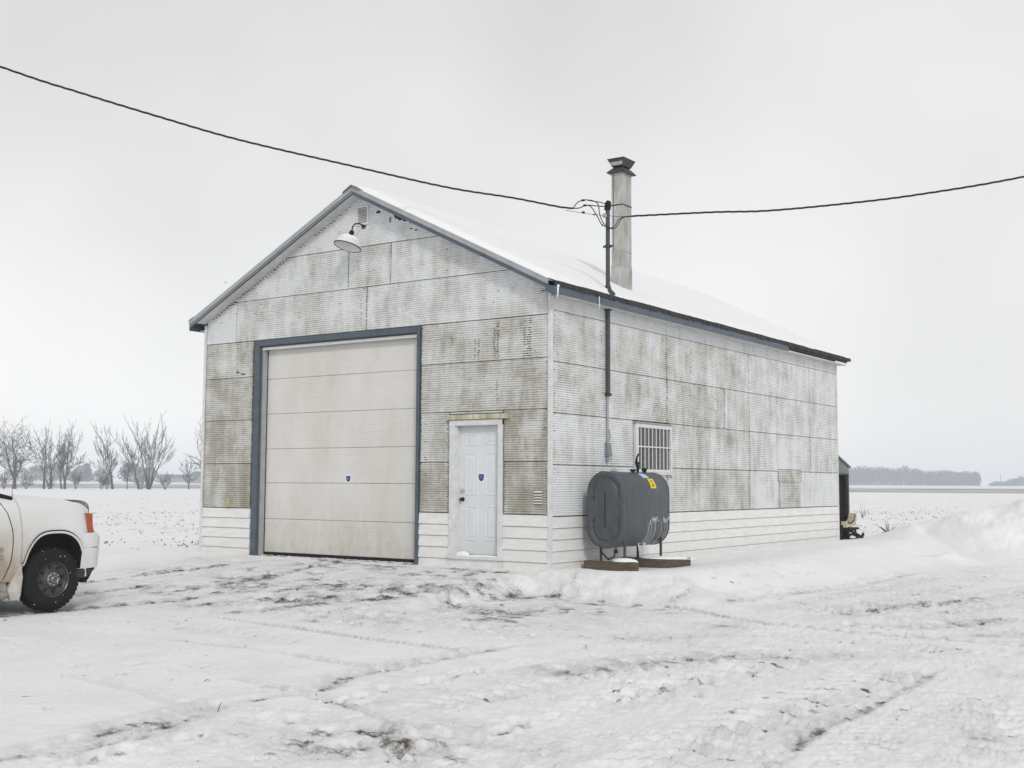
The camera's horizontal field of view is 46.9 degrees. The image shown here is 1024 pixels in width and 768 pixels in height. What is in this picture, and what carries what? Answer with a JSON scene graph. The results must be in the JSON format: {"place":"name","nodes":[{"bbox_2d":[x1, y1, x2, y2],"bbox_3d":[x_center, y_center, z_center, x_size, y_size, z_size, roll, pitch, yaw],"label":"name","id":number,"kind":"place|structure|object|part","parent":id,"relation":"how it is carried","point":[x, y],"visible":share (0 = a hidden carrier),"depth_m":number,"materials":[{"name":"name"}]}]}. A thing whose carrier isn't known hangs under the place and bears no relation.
{"place":"outdoors","nodes":[
{"label":"outdoors","id":0,"kind":"place"},
{"bbox_2d":[0,481,1023,767],"bbox_3d":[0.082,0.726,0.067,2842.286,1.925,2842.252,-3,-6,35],"label":"snow ground","id":1,"kind":"structure","parent":0,"point":[816,655],"depth_m":11.00,"materials":[{"name":"white snow"}]},
{"bbox_2d":[0,470,12,488],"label":"bare bush","id":2,"kind":"object","parent":1,"relation":"on","point":[4,479],"visible":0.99,"depth_m":225.86,"materials":[{"name":"grey plant"}]},
{"bbox_2d":[3,467,29,480],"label":"tree","id":3,"kind":"object","parent":1,"relation":"on","point":[22,474],"visible":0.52,"depth_m":658.74,"materials":[{"name":"grey plant"}]},
{"bbox_2d":[0,416,41,488],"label":"bare tree","id":4,"kind":"object","parent":1,"relation":"on","point":[15,472],"visible":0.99,"depth_m":225.11,"materials":[{"name":"grey plant"}]},
{"bbox_2d":[21,472,33,488],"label":"bare bush","id":5,"kind":"object","parent":1,"relation":"on","point":[29,481],"visible":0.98,"depth_m":227.79,"materials":[{"name":"grey plant"}]},
{"bbox_2d":[25,464,46,480],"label":"tree","id":6,"kind":"object","parent":1,"relation":"on","point":[35,476],"visible":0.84,"depth_m":658.12,"materials":[{"name":"grey plant"}]},
{"bbox_2d":[23,419,60,488],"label":"bare tree","id":7,"kind":"object","parent":1,"relation":"on","point":[43,459],"visible":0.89,"depth_m":227.87,"materials":[{"name":"grey plant"}]},
{"bbox_2d":[37,430,56,488],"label":"bare tree","id":8,"kind":"object","parent":1,"relation":"on","point":[51,469],"visible":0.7,"depth_m":232.93,"materials":[{"name":"grey plant"}]},
{"bbox_2d":[43,473,54,488],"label":"bare bush","id":9,"kind":"object","parent":1,"relation":"on","point":[49,483],"visible":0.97,"depth_m":226.34,"materials":[{"name":"grey plant"}]},
{"bbox_2d":[0,494,99,610],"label":"pickup truck","id":10,"kind":"object","parent":1,"relation":"on","point":[49,550],"visible":1,"depth_m":14.51,"materials":[{"name":"paint"}]},
{"bbox_3d":[-6.361,1.815,13.669,0.217,0.995,1.174,-3,-6,35],"label":"door","id":11,"kind":"part","parent":10,"relation":"part of","materials":[{"name":"paint"}]},
{"bbox_2d":[43,462,69,480],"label":"tree","id":12,"kind":"object","parent":1,"relation":"on","point":[56,478],"visible":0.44,"depth_m":657.41,"materials":[{"name":"grey plant"}]},
{"bbox_2d":[50,450,69,488],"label":"bare tree","id":13,"kind":"object","parent":1,"relation":"on","point":[60,473],"visible":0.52,"depth_m":226.96,"materials":[{"name":"grey plant"}]},
{"bbox_2d":[52,419,87,488],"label":"bare tree","id":14,"kind":"object","parent":1,"relation":"on","point":[63,462],"visible":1,"depth_m":225.03,"materials":[{"name":"grey plant"}]},
{"bbox_2d":[67,470,81,481],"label":"tree","id":15,"kind":"object","parent":1,"relation":"on","point":[73,472],"visible":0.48,"depth_m":648.82,"materials":[{"name":"grey plant"}]},
{"bbox_2d":[68,470,85,488],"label":"bare bush","id":16,"kind":"object","parent":1,"relation":"on","point":[78,480],"visible":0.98,"depth_m":227.92,"materials":[{"name":"grey plant"}]},
{"bbox_2d":[70,465,88,481],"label":"farm house","id":17,"kind":"structure","parent":1,"relation":"on","point":[78,468],"depth_m":655.79,"materials":[{"name":"grey"}]},
{"bbox_2d":[80,462,94,481],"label":"conifer","id":18,"kind":"object","parent":1,"relation":"on","point":[87,470],"visible":0.94,"depth_m":639.63,"materials":[{"name":"grey plant"}]},
{"bbox_2d":[95,472,110,488],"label":"bare bush","id":19,"kind":"object","parent":1,"relation":"on","point":[100,480],"visible":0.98,"depth_m":231.81,"materials":[{"name":"grey plant"}]},
{"bbox_2d":[93,469,113,481],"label":"tree","id":20,"kind":"object","parent":1,"relation":"on","point":[99,471],"visible":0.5,"depth_m":648.91,"materials":[{"name":"grey plant"}]},
{"bbox_2d":[89,423,118,488],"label":"bare tree","id":21,"kind":"object","parent":1,"relation":"on","point":[107,458],"visible":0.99,"depth_m":232.32,"materials":[{"name":"grey plant"}]},
{"bbox_2d":[102,475,110,488],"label":"bare bush","id":22,"kind":"object","parent":1,"relation":"on","point":[106,482],"visible":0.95,"depth_m":231.69,"materials":[{"name":"grey plant"}]},
{"bbox_2d":[108,431,144,488],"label":"bare tree","id":23,"kind":"object","parent":1,"relation":"on","point":[131,457],"visible":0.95,"depth_m":231.79,"materials":[{"name":"grey plant"}]},
{"bbox_2d":[122,455,132,488],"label":"bare tree","id":24,"kind":"object","parent":1,"relation":"on","point":[125,475],"visible":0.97,"depth_m":233.50,"materials":[{"name":"grey plant"}]},
{"bbox_2d":[117,462,143,481],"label":"tree","id":25,"kind":"object","parent":1,"relation":"on","point":[121,473],"visible":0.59,"depth_m":638.55,"materials":[{"name":"grey plant"}]},
{"bbox_2d":[132,472,150,488],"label":"bare bush","id":26,"kind":"object","parent":1,"relation":"on","point":[142,482],"visible":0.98,"depth_m":230.25,"materials":[{"name":"grey plant"}]},
{"bbox_2d":[140,467,157,481],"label":"tree","id":27,"kind":"object","parent":1,"relation":"on","point":[151,469],"visible":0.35,"depth_m":658.97,"materials":[{"name":"grey plant"}]},
{"bbox_2d":[125,410,175,488],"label":"bare tree","id":28,"kind":"object","parent":1,"relation":"on","point":[148,482],"visible":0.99,"depth_m":230.18,"materials":[{"name":"grey plant"}]},
{"bbox_2d":[158,471,172,488],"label":"bare bush","id":29,"kind":"object","parent":1,"relation":"on","point":[166,480],"visible":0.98,"depth_m":231.00,"materials":[{"name":"grey plant"}]},
{"bbox_2d":[155,474,185,481],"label":"farm house","id":30,"kind":"structure","parent":1,"relation":"on","point":[176,478],"depth_m":635.97,"materials":[{"name":"grey"}]},
{"bbox_2d":[179,461,198,488],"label":"bare tree","id":31,"kind":"object","parent":1,"relation":"on","point":[189,472],"visible":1,"depth_m":240.30,"materials":[{"name":"grey plant"}]},
{"bbox_2d":[186,471,200,482],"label":"farm house","id":32,"kind":"structure","parent":1,"relation":"on","point":[193,476],"depth_m":553.95,"materials":[{"name":"grey"}]},
{"bbox_2d":[185,421,201,468],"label":"bare tree","id":33,"kind":"object","parent":1,"relation":"on","point":[198,451],"visible":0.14,"depth_m":220.92,"materials":[{"name":"grey plant"}]},
{"bbox_2d":[189,156,850,570],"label":"garage building","id":34,"kind":"structure","parent":1,"relation":"on","point":[405,386],"depth_m":20.44,"materials":[{"name":"grey metal"}]},
{"bbox_2d":[264,337,416,562],"bbox_3d":[-2.994,1.170,20.553,3.694,3.830,0.063,-3,-6,35],"label":"overhead door","id":35,"kind":"structure","parent":34,"relation":"in","point":[341,445],"depth_m":20.49,"materials":[{"name":"beige metal"}]},
{"bbox_2d":[334,223,365,252],"bbox_3d":[-2.746,-2.519,20.117,0.480,0.536,0.626,-3,-6,35],"label":"barn lamp","id":36,"kind":"object","parent":34,"relation":"attached to","point":[349,244],"visible":0.98,"depth_m":20.14,"materials":[{"name":"metal"}]},
{"bbox_2d":[340,234,359,241],"bbox_3d":[-2.767,-2.461,20.062,0.388,0.175,0.376,-3,-6,35],"label":"snow patch","id":37,"kind":"object","parent":36,"relation":"on","point":[353,236],"visible":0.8,"depth_m":19.93,"materials":[{"name":"white snow"}]},
{"bbox_2d":[456,551,469,555],"bbox_3d":[-0.780,2.680,18.685,0.288,0.070,0.106,-3,-6,35],"label":"snow patch","id":38,"kind":"object","parent":34,"relation":"on","point":[462,553],"visible":1,"depth_m":18.64,"materials":[{"name":"white snow"}]},
{"bbox_2d":[459,425,497,555],"bbox_3d":[-0.512,1.670,18.673,0.803,2.045,0.115,-3,-6,35],"label":"entry door","id":39,"kind":"structure","parent":34,"relation":"in","point":[479,443],"depth_m":18.70,"materials":[{"name":"paint"}]},
{"bbox_2d":[468,555,496,556],"bbox_3d":[-0.422,2.686,18.438,0.818,0.025,0.106,-3,-6,35],"label":"snow patch","id":40,"kind":"object","parent":34,"relation":"on","point":[483,555],"visible":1,"depth_m":18.41,"materials":[{"name":"white snow"}]},
{"bbox_2d":[565,199,631,462],"bbox_3d":[1.444,-0.887,19.353,1.115,4.340,0.249,1,-5,-10],"label":"service mast","id":41,"kind":"object","parent":34,"relation":"attached to","point":[607,246],"visible":0.98,"depth_m":19.38,"materials":[{"name":"metal"}]},
{"bbox_2d":[0,66,572,208],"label":"power cable","id":42,"kind":"object","parent":41,"relation":"attached to","point":[148,113],"visible":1,"depth_m":18.42,"materials":[{"name":"black plastic"}]},
{"bbox_2d":[631,176,1023,216],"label":"power cable","id":43,"kind":"object","parent":41,"relation":"attached to","point":[932,192],"visible":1,"depth_m":18.76,"materials":[{"name":"black plastic"}]},
{"bbox_2d":[357,185,841,355],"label":"roof snow","id":44,"kind":"structure","parent":34,"relation":"on","point":[557,263],"depth_m":21.72,"materials":[{"name":"white snow"}]},
{"bbox_2d":[632,421,674,474],"bbox_3d":[2.462,1.125,20.519,0.095,0.890,1.390,-3,-6,35],"label":"window","id":45,"kind":"structure","parent":34,"relation":"in","point":[652,441],"depth_m":20.54,"materials":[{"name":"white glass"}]},
{"bbox_2d":[90,501,995,548],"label":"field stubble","id":46,"kind":"object","parent":1,"relation":"on","point":[106,542],"visible":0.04,"depth_m":46.44,"materials":[{"name":"brown plant"}]},
{"bbox_2d":[584,560,638,570],"bbox_3d":[1.520,2.810,18.173,0.884,0.170,0.160,-3,-6,31],"label":"timber","id":47,"kind":"object","parent":1,"relation":"on","point":[610,565],"visible":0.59,"depth_m":18.09,"materials":[{"name":"brown wood"}]},
{"bbox_2d":[612,558,637,561],"bbox_3d":[1.710,2.690,18.054,0.461,0.060,0.142,-3,-6,35],"label":"snow patch","id":48,"kind":"object","parent":47,"relation":"on","point":[623,560],"visible":1,"depth_m":18.00,"materials":[{"name":"white snow"}]},
{"bbox_2d":[621,557,690,567],"bbox_3d":[2.323,2.885,19.098,1.151,0.184,0.313,-1,-5,19],"label":"timber","id":49,"kind":"object","parent":1,"relation":"on","point":[655,563],"visible":0.71,"depth_m":18.91,"materials":[{"name":"brown wood"}]},
{"bbox_2d":[587,453,669,560],"bbox_3d":[1.831,1.963,18.751,0.725,1.737,1.530,-3,-6,35],"label":"oil tank","id":50,"kind":"object","parent":49,"relation":"on","point":[626,509],"visible":1,"depth_m":18.24,"materials":[{"name":"metal"}]},
{"bbox_2d":[646,556,693,558],"bbox_3d":[2.555,2.787,18.976,0.808,0.050,0.213,-1,-5,13],"label":"snow patch","id":51,"kind":"object","parent":49,"relation":"on","point":[666,557],"visible":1,"depth_m":18.92,"materials":[{"name":"white snow"}]},
{"bbox_2d":[838,455,850,538],"bbox_3d":[6.391,2.921,29.679,4.040,2.250,0.940,-3,-6,35],"label":"lean to","id":52,"kind":"object","parent":1,"relation":"on","point":[844,507],"visible":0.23,"depth_m":28.86,"materials":[{"name":"metal"}]},
{"bbox_2d":[840,513,863,539],"bbox_3d":[8.232,3.456,28.558,0.272,0.663,1.123,-3,-6,35],"label":"chair","id":53,"kind":"object","parent":1,"relation":"on","point":[848,523],"visible":0.98,"depth_m":28.38,"materials":[{"name":"beige plastic"}]},
{"bbox_2d":[876,519,896,531],"bbox_3d":[10.495,3.965,32.955,0.426,0.438,0.666,2,-5,-19],"label":"dry weed","id":54,"kind":"object","parent":1,"relation":"on","point":[883,529],"visible":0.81,"depth_m":32.92,"materials":[{"name":"brown plant"}]},
{"bbox_2d":[849,465,980,485],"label":"wood","id":55,"kind":"object","parent":1,"relation":"on","point":[902,475],"visible":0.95,"depth_m":897.99,"materials":[{"name":"grey plant"}]},
{"bbox_2d":[989,481,1008,485],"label":"farm shed","id":56,"kind":"structure","parent":1,"relation":"on","point":[999,484],"depth_m":795.99,"materials":[{"name":"grey"}]},
{"bbox_2d":[1007,475,1023,485],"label":"wood","id":57,"kind":"object","parent":1,"relation":"on","point":[1019,480],"visible":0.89,"depth_m":949.64,"materials":[{"name":"grey plant"}]},
{"bbox_2d":[0,0,1023,485],"label":"sky","id":58,"kind":"structure","parent":0,"point":[119,226],"materials":[{"name":"white"}]},
{"bbox_2d":[16,574,1023,763],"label":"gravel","id":59,"kind":"structure","parent":0,"point":[486,698],"depth_m":11.22,"materials":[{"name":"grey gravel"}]}
]}

